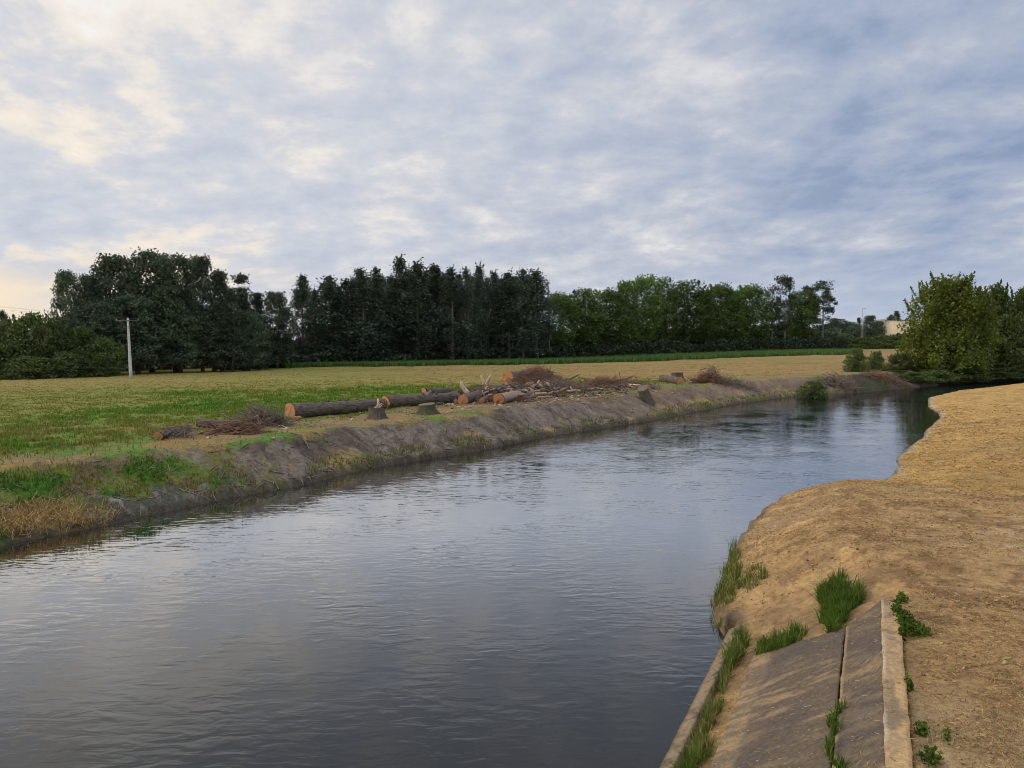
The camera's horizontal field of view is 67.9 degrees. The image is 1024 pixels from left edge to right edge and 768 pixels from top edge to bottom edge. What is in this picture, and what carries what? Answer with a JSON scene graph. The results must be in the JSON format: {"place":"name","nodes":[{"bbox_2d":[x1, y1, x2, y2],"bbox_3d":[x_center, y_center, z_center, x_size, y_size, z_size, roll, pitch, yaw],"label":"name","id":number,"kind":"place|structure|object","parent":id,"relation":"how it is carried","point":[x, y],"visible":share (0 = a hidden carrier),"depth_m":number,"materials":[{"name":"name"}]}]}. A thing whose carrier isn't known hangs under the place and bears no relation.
{"place":"outdoors","nodes":[
{"label":"outdoors","id":0,"kind":"place"},
{"bbox_2d":[0,347,941,464],"bbox_3d":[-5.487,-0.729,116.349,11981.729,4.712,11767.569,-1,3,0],"label":"field","id":1,"kind":"structure","parent":0,"point":[813,360],"depth_m":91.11,"materials":[{"name":"beige plant"}]},
{"bbox_2d":[0,311,58,373],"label":"shrub","id":2,"kind":"object","parent":1,"relation":"on","point":[8,344],"visible":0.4,"depth_m":115.60,"materials":[{"name":"green plant"}]},
{"bbox_2d":[0,355,61,379],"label":"shrub","id":3,"kind":"object","parent":1,"relation":"on","point":[25,365],"visible":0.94,"depth_m":107.81,"materials":[{"name":"green plant"}]},
{"bbox_2d":[30,317,83,374],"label":"shrub","id":4,"kind":"object","parent":1,"relation":"on","point":[52,332],"visible":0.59,"depth_m":114.32,"materials":[{"name":"green plant"}]},
{"bbox_2d":[44,269,87,346],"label":"broadleaf tree","id":5,"kind":"object","parent":1,"relation":"on","point":[61,303],"visible":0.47,"depth_m":119.58,"materials":[{"name":"green plant"}]},
{"bbox_2d":[36,351,101,377],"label":"shrub","id":6,"kind":"object","parent":1,"relation":"on","point":[70,360],"visible":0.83,"depth_m":110.65,"materials":[{"name":"green plant"}]},
{"bbox_2d":[50,323,116,368],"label":"shrub","id":7,"kind":"object","parent":1,"relation":"on","point":[85,334],"visible":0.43,"depth_m":116.21,"materials":[{"name":"green plant"}]},
{"bbox_2d":[74,273,106,334],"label":"broadleaf tree","id":8,"kind":"object","parent":1,"relation":"on","point":[89,282],"visible":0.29,"depth_m":122.53,"materials":[{"name":"green plant"}]},
{"bbox_2d":[72,360,123,377],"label":"shrub","id":9,"kind":"object","parent":1,"relation":"on","point":[96,365],"visible":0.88,"depth_m":112.88,"materials":[{"name":"green plant"}]},
{"bbox_2d":[72,298,133,363],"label":"broadleaf tree","id":10,"kind":"object","parent":1,"relation":"on","point":[91,307],"visible":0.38,"depth_m":120.47,"materials":[{"name":"green plant"}]},
{"bbox_2d":[82,334,128,375],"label":"shrub","id":11,"kind":"object","parent":1,"relation":"on","point":[107,345],"visible":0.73,"depth_m":115.97,"materials":[{"name":"green plant"}]},
{"bbox_2d":[76,253,143,370],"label":"broadleaf tree","id":12,"kind":"object","parent":1,"relation":"on","point":[107,269],"visible":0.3,"depth_m":125.46,"materials":[{"name":"green plant"}]},
{"bbox_2d":[102,293,170,373],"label":"broadleaf tree","id":13,"kind":"object","parent":1,"relation":"on","point":[138,305],"visible":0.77,"depth_m":123.36,"materials":[{"name":"green plant"}]},
{"bbox_2d":[110,246,188,372],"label":"broadleaf tree","id":14,"kind":"object","parent":1,"relation":"on","point":[145,259],"visible":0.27,"depth_m":127.55,"materials":[{"name":"green plant"}]},
{"bbox_2d":[144,252,205,372],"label":"broadleaf tree","id":15,"kind":"object","parent":1,"relation":"on","point":[174,262],"visible":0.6,"depth_m":127.35,"materials":[{"name":"green plant"}]},
{"bbox_2d":[148,418,206,439],"bbox_3d":[-16.890,2.219,38.579,2.882,0.947,2.391,-1,3,0],"label":"brush pile","id":16,"kind":"object","parent":1,"relation":"on","point":[175,434],"visible":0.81,"depth_m":38.39,"materials":[{"name":"brown wood"}]},
{"bbox_2d":[144,297,213,372],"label":"broadleaf tree","id":17,"kind":"object","parent":1,"relation":"on","point":[179,358],"visible":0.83,"depth_m":126.58,"materials":[{"name":"green plant"}]},
{"bbox_2d":[179,253,223,371],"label":"broadleaf tree","id":18,"kind":"object","parent":1,"relation":"on","point":[199,266],"visible":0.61,"depth_m":129.80,"materials":[{"name":"green plant"}]},
{"bbox_2d":[188,306,238,371],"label":"broadleaf tree","id":19,"kind":"object","parent":1,"relation":"on","point":[214,341],"visible":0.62,"depth_m":129.66,"materials":[{"name":"green plant"}]},
{"bbox_2d":[200,268,242,370],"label":"conifer tree","id":20,"kind":"object","parent":1,"relation":"on","point":[219,278],"visible":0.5,"depth_m":131.52,"materials":[{"name":"green plant"}]},
{"bbox_2d":[210,287,252,371],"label":"conifer tree","id":21,"kind":"object","parent":1,"relation":"on","point":[232,321],"visible":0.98,"depth_m":130.00,"materials":[{"name":"green plant"}]},
{"bbox_2d":[196,409,277,435],"bbox_3d":[-14.502,1.960,40.130,4.356,1.259,2.752,-1,3,0],"label":"brush pile","id":22,"kind":"object","parent":1,"relation":"on","point":[243,428],"visible":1,"depth_m":39.74,"materials":[{"name":"brown wood"}]},
{"bbox_2d":[228,272,264,370],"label":"conifer tree","id":23,"kind":"object","parent":1,"relation":"on","point":[244,303],"visible":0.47,"depth_m":134.77,"materials":[{"name":"green plant"}]},
{"bbox_2d":[228,310,273,370],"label":"broadleaf tree","id":24,"kind":"object","parent":1,"relation":"on","point":[260,336],"visible":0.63,"depth_m":133.94,"materials":[{"name":"green plant"}]},
{"bbox_2d":[223,402,304,428],"bbox_3d":[-14.242,1.712,43.285,4.697,1.410,2.976,-1,3,0],"label":"brush pile","id":25,"kind":"object","parent":1,"relation":"on","point":[275,420],"visible":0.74,"depth_m":43.05,"materials":[{"name":"wood"}]},
{"bbox_2d":[247,291,283,369],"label":"conifer tree","id":26,"kind":"object","parent":1,"relation":"on","point":[258,300],"visible":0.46,"depth_m":138.25,"materials":[{"name":"green plant"}]},
{"bbox_2d":[262,290,298,367],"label":"broadleaf tree","id":27,"kind":"object","parent":1,"relation":"on","point":[281,320],"visible":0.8,"depth_m":144.63,"materials":[{"name":"green plant"}]},
{"bbox_2d":[286,274,327,355],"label":"poplar tree","id":28,"kind":"object","parent":1,"relation":"on","point":[302,297],"visible":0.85,"depth_m":156.06,"materials":[{"name":"green plant"}]},
{"bbox_2d":[304,275,355,358],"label":"poplar tree","id":29,"kind":"object","parent":1,"relation":"on","point":[326,287],"visible":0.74,"depth_m":158.45,"materials":[{"name":"green plant"}]},
{"bbox_2d":[285,398,387,417],"bbox_3d":[-11.379,1.520,50.467,1.276,1.120,7.921,2,4,38],"label":"log","id":30,"kind":"object","parent":1,"relation":"on","point":[308,409],"visible":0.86,"depth_m":49.24,"materials":[{"name":"brown wood"}]},
{"bbox_2d":[322,278,372,361],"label":"poplar tree","id":31,"kind":"object","parent":1,"relation":"on","point":[343,303],"visible":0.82,"depth_m":158.35,"materials":[{"name":"green plant"}]},
{"bbox_2d":[338,267,387,360],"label":"poplar tree","id":32,"kind":"object","parent":1,"relation":"on","point":[361,295],"visible":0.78,"depth_m":159.52,"materials":[{"name":"green plant"}]},
{"bbox_2d":[358,266,397,360],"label":"poplar tree","id":33,"kind":"object","parent":1,"relation":"on","point":[378,291],"visible":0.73,"depth_m":163.29,"materials":[{"name":"green plant"}]},
{"bbox_2d":[378,275,405,353],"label":"poplar tree","id":34,"kind":"object","parent":1,"relation":"on","point":[390,280],"visible":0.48,"depth_m":167.37,"materials":[{"name":"green plant"}]},
{"bbox_2d":[382,253,420,353],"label":"poplar tree","id":35,"kind":"object","parent":1,"relation":"on","point":[399,266],"visible":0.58,"depth_m":168.00,"materials":[{"name":"green plant"}]},
{"bbox_2d":[391,257,445,360],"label":"poplar tree","id":36,"kind":"object","parent":1,"relation":"on","point":[418,293],"visible":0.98,"depth_m":166.21,"materials":[{"name":"green plant"}]},
{"bbox_2d":[382,392,460,408],"bbox_3d":[-6.735,1.143,56.848,1.180,1.041,7.212,3,4,44],"label":"log","id":37,"kind":"object","parent":1,"relation":"on","point":[403,400],"visible":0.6,"depth_m":56.41,"materials":[{"name":"brown wood"}]},
{"bbox_2d":[419,263,455,352],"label":"poplar tree","id":38,"kind":"object","parent":1,"relation":"on","point":[434,271],"visible":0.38,"depth_m":171.85,"materials":[{"name":"green plant"}]},
{"bbox_2d":[60,291,839,370],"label":"woods","id":39,"kind":"object","parent":1,"relation":"on","point":[780,334],"visible":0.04,"depth_m":216.50,"materials":[{"name":"green plant"}]},
{"bbox_2d":[429,264,475,359],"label":"poplar tree","id":40,"kind":"object","parent":1,"relation":"on","point":[450,289],"visible":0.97,"depth_m":168.34,"materials":[{"name":"green plant"}]},
{"bbox_2d":[450,266,483,359],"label":"poplar tree","id":41,"kind":"object","parent":1,"relation":"on","point":[468,305],"visible":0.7,"depth_m":170.87,"materials":[{"name":"green plant"}]},
{"bbox_2d":[469,260,497,356],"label":"poplar tree","id":42,"kind":"object","parent":1,"relation":"on","point":[482,335],"visible":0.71,"depth_m":174.08,"materials":[{"name":"green plant"}]},
{"bbox_2d":[483,269,506,353],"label":"poplar tree","id":43,"kind":"object","parent":1,"relation":"on","point":[492,294],"visible":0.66,"depth_m":176.56,"materials":[{"name":"green plant"}]},
{"bbox_2d":[488,267,534,358],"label":"poplar tree","id":44,"kind":"object","parent":1,"relation":"on","point":[508,291],"visible":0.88,"depth_m":174.94,"materials":[{"name":"green plant"}]},
{"bbox_2d":[493,387,534,403],"bbox_3d":[0.383,0.859,61.458,0.996,0.966,9.263,0,3,17],"label":"log","id":45,"kind":"object","parent":1,"relation":"on","point":[511,395],"visible":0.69,"depth_m":58.52,"materials":[{"name":"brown wood"}]},
{"bbox_2d":[504,268,542,358],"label":"poplar tree","id":46,"kind":"object","parent":1,"relation":"on","point":[522,296],"visible":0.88,"depth_m":174.92,"materials":[{"name":"green plant"}]},
{"bbox_2d":[224,333,850,369],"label":"undergrowth","id":47,"kind":"object","parent":1,"relation":"on","point":[576,350],"visible":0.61,"depth_m":192.30,"materials":[{"name":"green plant"}]},
{"bbox_2d":[504,363,572,386],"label":"brush pile","id":48,"kind":"object","parent":1,"relation":"on","point":[525,378],"visible":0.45,"depth_m":78.38,"materials":[{"name":"brown wood"}]},
{"bbox_2d":[426,380,650,403],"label":"split wood debris","id":49,"kind":"object","parent":1,"relation":"on","point":[509,387],"visible":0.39,"depth_m":66.38,"materials":[{"name":"brown wood"}]},
{"bbox_2d":[515,268,562,357],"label":"poplar tree","id":50,"kind":"object","parent":1,"relation":"on","point":[538,291],"visible":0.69,"depth_m":176.33,"materials":[{"name":"green plant"}]},
{"bbox_2d":[217,347,863,369],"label":"crop","id":51,"kind":"object","parent":1,"relation":"on","point":[686,356],"visible":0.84,"depth_m":162.00,"materials":[{"name":"green plant"}]},
{"bbox_2d":[436,376,644,404],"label":"pile","id":52,"kind":"object","parent":1,"relation":"on","point":[518,388],"depth_m":66.62,"materials":[{"name":"brown wood"}]},
{"bbox_2d":[519,372,601,391],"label":"brush pile","id":53,"kind":"object","parent":1,"relation":"on","point":[574,385],"visible":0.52,"depth_m":71.90,"materials":[{"name":"brown wood"}]},
{"bbox_2d":[542,290,583,357],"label":"broadleaf tree","id":54,"kind":"object","parent":1,"relation":"on","point":[560,336],"visible":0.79,"depth_m":184.89,"materials":[{"name":"green plant"}]},
{"bbox_2d":[561,287,613,347],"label":"broadleaf tree","id":55,"kind":"object","parent":1,"relation":"on","point":[586,306],"visible":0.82,"depth_m":188.05,"materials":[{"name":"green plant"}]},
{"bbox_2d":[568,372,649,387],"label":"brush pile","id":56,"kind":"object","parent":1,"relation":"on","point":[607,381],"visible":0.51,"depth_m":77.54,"materials":[{"name":"brown wood"}]},
{"bbox_2d":[588,286,633,354],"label":"broadleaf tree","id":57,"kind":"object","parent":1,"relation":"on","point":[609,296],"visible":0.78,"depth_m":191.95,"materials":[{"name":"green plant"}]},
{"bbox_2d":[612,280,640,351],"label":"broadleaf tree","id":58,"kind":"object","parent":1,"relation":"on","point":[627,288],"visible":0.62,"depth_m":194.51,"materials":[{"name":"green plant"}]},
{"bbox_2d":[627,273,665,347],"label":"broadleaf tree","id":59,"kind":"object","parent":1,"relation":"on","point":[651,313],"visible":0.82,"depth_m":196.44,"materials":[{"name":"green plant"}]},
{"bbox_2d":[646,276,679,353],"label":"broadleaf tree","id":60,"kind":"object","parent":1,"relation":"on","point":[670,296],"visible":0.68,"depth_m":199.35,"materials":[{"name":"green plant"}]},
{"bbox_2d":[664,279,714,344],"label":"broadleaf tree","id":61,"kind":"object","parent":1,"relation":"on","point":[686,325],"visible":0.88,"depth_m":201.99,"materials":[{"name":"green plant"}]},
{"bbox_2d":[690,287,724,343],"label":"broadleaf tree","id":62,"kind":"object","parent":1,"relation":"on","point":[715,329],"visible":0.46,"depth_m":205.49,"materials":[{"name":"green plant"}]},
{"bbox_2d":[704,282,743,350],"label":"broadleaf tree","id":63,"kind":"object","parent":1,"relation":"on","point":[731,318],"visible":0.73,"depth_m":207.19,"materials":[{"name":"green plant"}]},
{"bbox_2d":[724,289,752,349],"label":"broadleaf tree","id":64,"kind":"object","parent":1,"relation":"on","point":[741,327],"visible":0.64,"depth_m":209.52,"materials":[{"name":"green plant"}]},
{"bbox_2d":[735,283,775,337],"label":"broadleaf tree","id":65,"kind":"object","parent":1,"relation":"on","point":[756,307],"visible":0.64,"depth_m":211.22,"materials":[{"name":"green plant"}]},
{"bbox_2d":[760,276,784,348],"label":"pine tree","id":66,"kind":"object","parent":1,"relation":"on","point":[776,304],"visible":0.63,"depth_m":215.66,"materials":[{"name":"green plant"}]},
{"bbox_2d":[773,274,799,339],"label":"pine tree","id":67,"kind":"object","parent":1,"relation":"on","point":[785,281],"visible":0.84,"depth_m":217.18,"materials":[{"name":"green plant"}]},
{"bbox_2d":[781,290,821,345],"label":"broadleaf tree","id":68,"kind":"object","parent":1,"relation":"on","point":[797,326],"visible":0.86,"depth_m":218.09,"materials":[{"name":"green plant"}]},
{"bbox_2d":[808,280,838,344],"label":"pine tree","id":69,"kind":"object","parent":1,"relation":"on","point":[825,302],"visible":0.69,"depth_m":223.25,"materials":[{"name":"green plant"}]},
{"bbox_2d":[841,348,869,371],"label":"bush","id":70,"kind":"object","parent":1,"relation":"on","point":[852,364],"visible":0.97,"depth_m":107.40,"materials":[{"name":"green plant"}]},
{"bbox_2d":[847,336,884,348],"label":"hedge bush","id":71,"kind":"object","parent":1,"relation":"on","point":[861,342],"visible":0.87,"depth_m":255.12,"materials":[{"name":"green plant"}]},
{"bbox_2d":[860,315,883,343],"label":"broadleaf tree","id":72,"kind":"object","parent":1,"relation":"on","point":[868,330],"visible":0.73,"depth_m":342.45,"materials":[{"name":"green plant"}]},
{"bbox_2d":[884,353,914,369],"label":"bush","id":73,"kind":"object","parent":1,"relation":"on","point":[893,361],"visible":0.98,"depth_m":111.64,"materials":[{"name":"green plant"}]},
{"bbox_2d":[876,319,923,335],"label":"building","id":74,"kind":"structure","parent":1,"relation":"on","point":[890,326],"depth_m":370.05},
{"bbox_2d":[969,278,1023,364],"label":"bushy tree","id":75,"kind":"object","parent":1,"relation":"on","point":[1001,296],"visible":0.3,"depth_m":117.83,"materials":[{"name":"green plant"}]},
{"bbox_2d":[981,311,1023,368],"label":"bushy tree","id":76,"kind":"object","parent":1,"relation":"on","point":[1016,356],"visible":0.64,"depth_m":115.06,"materials":[{"name":"green plant"}]},
{"bbox_2d":[998,286,1023,350],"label":"bushy tree","id":77,"kind":"object","parent":1,"relation":"on","point":[1018,297],"visible":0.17,"depth_m":120.81,"materials":[{"name":"green plant"}]},
{"bbox_2d":[0,381,1023,767],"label":"river water","id":78,"kind":"structure","parent":0,"point":[542,603],"depth_m":18.94,"materials":[{"name":"grey liquid"}]},
{"bbox_2d":[0,370,1023,545],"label":"river bank","id":79,"kind":"structure","parent":0,"point":[197,456],"depth_m":39.01,"materials":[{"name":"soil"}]},
{"bbox_2d":[0,490,140,539],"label":"dead reeds","id":80,"kind":"object","parent":79,"relation":"on","point":[49,517],"visible":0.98,"depth_m":26.87,"materials":[{"name":"plant"}]},
{"bbox_2d":[0,383,791,537],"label":"twig litter","id":81,"kind":"object","parent":79,"relation":"on","point":[271,470],"visible":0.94,"depth_m":34.97,"materials":[{"name":"brown wood"}]},
{"bbox_2d":[180,388,677,441],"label":"wood chips","id":82,"kind":"object","parent":79,"relation":"on","point":[466,408],"visible":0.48,"depth_m":56.04,"materials":[{"name":"beige wood"}]},
{"bbox_2d":[687,363,733,388],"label":"brush pile","id":83,"kind":"object","parent":79,"relation":"on","point":[707,377],"visible":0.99,"depth_m":82.58,"materials":[{"name":"brown wood"}]},
{"bbox_2d":[795,380,832,398],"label":"bush","id":84,"kind":"object","parent":79,"relation":"on","point":[815,389],"visible":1,"depth_m":83.80,"materials":[{"name":"green plant"}]},
{"bbox_2d":[818,370,864,392],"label":"brush pile","id":85,"kind":"object","parent":79,"relation":"on","point":[838,381],"visible":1,"depth_m":92.91,"materials":[{"name":"brown wood"}]},
{"bbox_2d":[859,367,912,386],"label":"brush pile","id":86,"kind":"object","parent":79,"relation":"on","point":[890,377],"visible":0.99,"depth_m":100.67,"materials":[{"name":"brown wood"}]},
{"bbox_2d":[916,369,970,382],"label":"bush","id":87,"kind":"object","parent":79,"relation":"on","point":[944,377],"visible":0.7,"depth_m":105.72,"materials":[{"name":"green plant"}]},
{"bbox_2d":[894,271,1013,373],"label":"tree","id":88,"kind":"object","parent":79,"relation":"on","point":[951,308],"visible":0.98,"depth_m":109.05,"materials":[{"name":"green plant"}]},
{"bbox_2d":[947,368,995,381],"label":"bush","id":89,"kind":"object","parent":79,"relation":"on","point":[977,376],"visible":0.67,"depth_m":107.75,"materials":[{"name":"green plant"}]},
{"bbox_2d":[0,0,1023,339],"label":"sky","id":90,"kind":"structure","parent":0,"point":[871,148],"materials":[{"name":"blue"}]},
{"bbox_2d":[682,383,1023,767],"bbox_3d":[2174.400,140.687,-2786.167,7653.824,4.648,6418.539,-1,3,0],"label":"sand bank","id":91,"kind":"structure","parent":0,"point":[1011,395],"depth_m":17.03,"materials":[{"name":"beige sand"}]},
{"bbox_2d":[658,738,710,767],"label":"grass tuft","id":92,"kind":"object","parent":91,"relation":"on","point":[686,763],"visible":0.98,"depth_m":11.00,"materials":[{"name":"green plant"}]},
{"bbox_2d":[673,660,737,766],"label":"grass tuft","id":93,"kind":"object","parent":91,"relation":"on","point":[708,721],"visible":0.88,"depth_m":12.31,"materials":[{"name":"green plant"}]},
{"bbox_2d":[715,620,754,670],"bbox_3d":[4.495,5.218,15.221,1.223,0.662,2.484,1,4,26],"label":"grass tuft","id":94,"kind":"object","parent":91,"relation":"on","point":[738,644],"visible":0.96,"depth_m":14.95,"materials":[{"name":"green plant"}]},
{"bbox_2d":[736,560,769,592],"bbox_3d":[5.900,4.671,18.571,0.900,0.554,2.200,1,4,27],"label":"grass tuft","id":95,"kind":"object","parent":91,"relation":"on","point":[750,577],"visible":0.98,"depth_m":18.48,"materials":[{"name":"green plant"}]},
{"bbox_2d":[743,619,818,655],"bbox_3d":[5.103,4.815,14.477,1.554,0.865,1.907,-1,3,0],"label":"grass tuft","id":96,"kind":"object","parent":91,"relation":"on","point":[782,639],"visible":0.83,"depth_m":14.39,"materials":[{"name":"green plant"}]},
{"bbox_2d":[659,599,912,767],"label":"concrete revetment","id":97,"kind":"object","parent":91,"relation":"on","point":[768,674],"visible":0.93,"depth_m":10.96,"materials":[{"name":"grey concrete"}]},
{"bbox_2d":[812,695,856,767],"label":"grass tuft","id":98,"kind":"object","parent":97,"relation":"on","point":[828,746],"visible":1,"depth_m":9.60,"materials":[{"name":"green plant"}]},
{"bbox_2d":[784,566,873,632],"bbox_3d":[6.334,4.201,15.039,1.919,0.852,3.672,1,4,29],"label":"grass tuft","id":99,"kind":"object","parent":91,"relation":"on","point":[838,594],"visible":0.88,"depth_m":14.96,"materials":[{"name":"green plant"}]},
{"bbox_2d":[725,483,1023,767],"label":"soil clods","id":100,"kind":"object","parent":91,"relation":"on","point":[941,761],"visible":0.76,"depth_m":14.71,"materials":[{"name":"soil"}]},
{"bbox_2d":[893,613,931,637],"bbox_3d":[6.484,3.912,12.311,0.393,0.277,0.605,-1,3,0],"label":"weed","id":101,"kind":"object","parent":91,"relation":"on","point":[913,629],"visible":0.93,"depth_m":12.22,"materials":[{"name":"green plant"}]},
{"bbox_2d":[916,744,944,767],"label":"weed","id":102,"kind":"object","parent":91,"relation":"on","point":[932,757],"visible":1,"depth_m":8.49,"materials":[{"name":"green plant"}]},
{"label":"riverbed","id":103,"kind":"structure","parent":0,"visible":0},
{"bbox_2d":[708,548,746,628],"bbox_3d":[5.586,5.020,19.480,1.164,0.945,5.932,1,3,19],"label":"grass tuft","id":104,"kind":"object","parent":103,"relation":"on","point":[728,584],"visible":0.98,"depth_m":18.90,"materials":[{"name":"green plant"}]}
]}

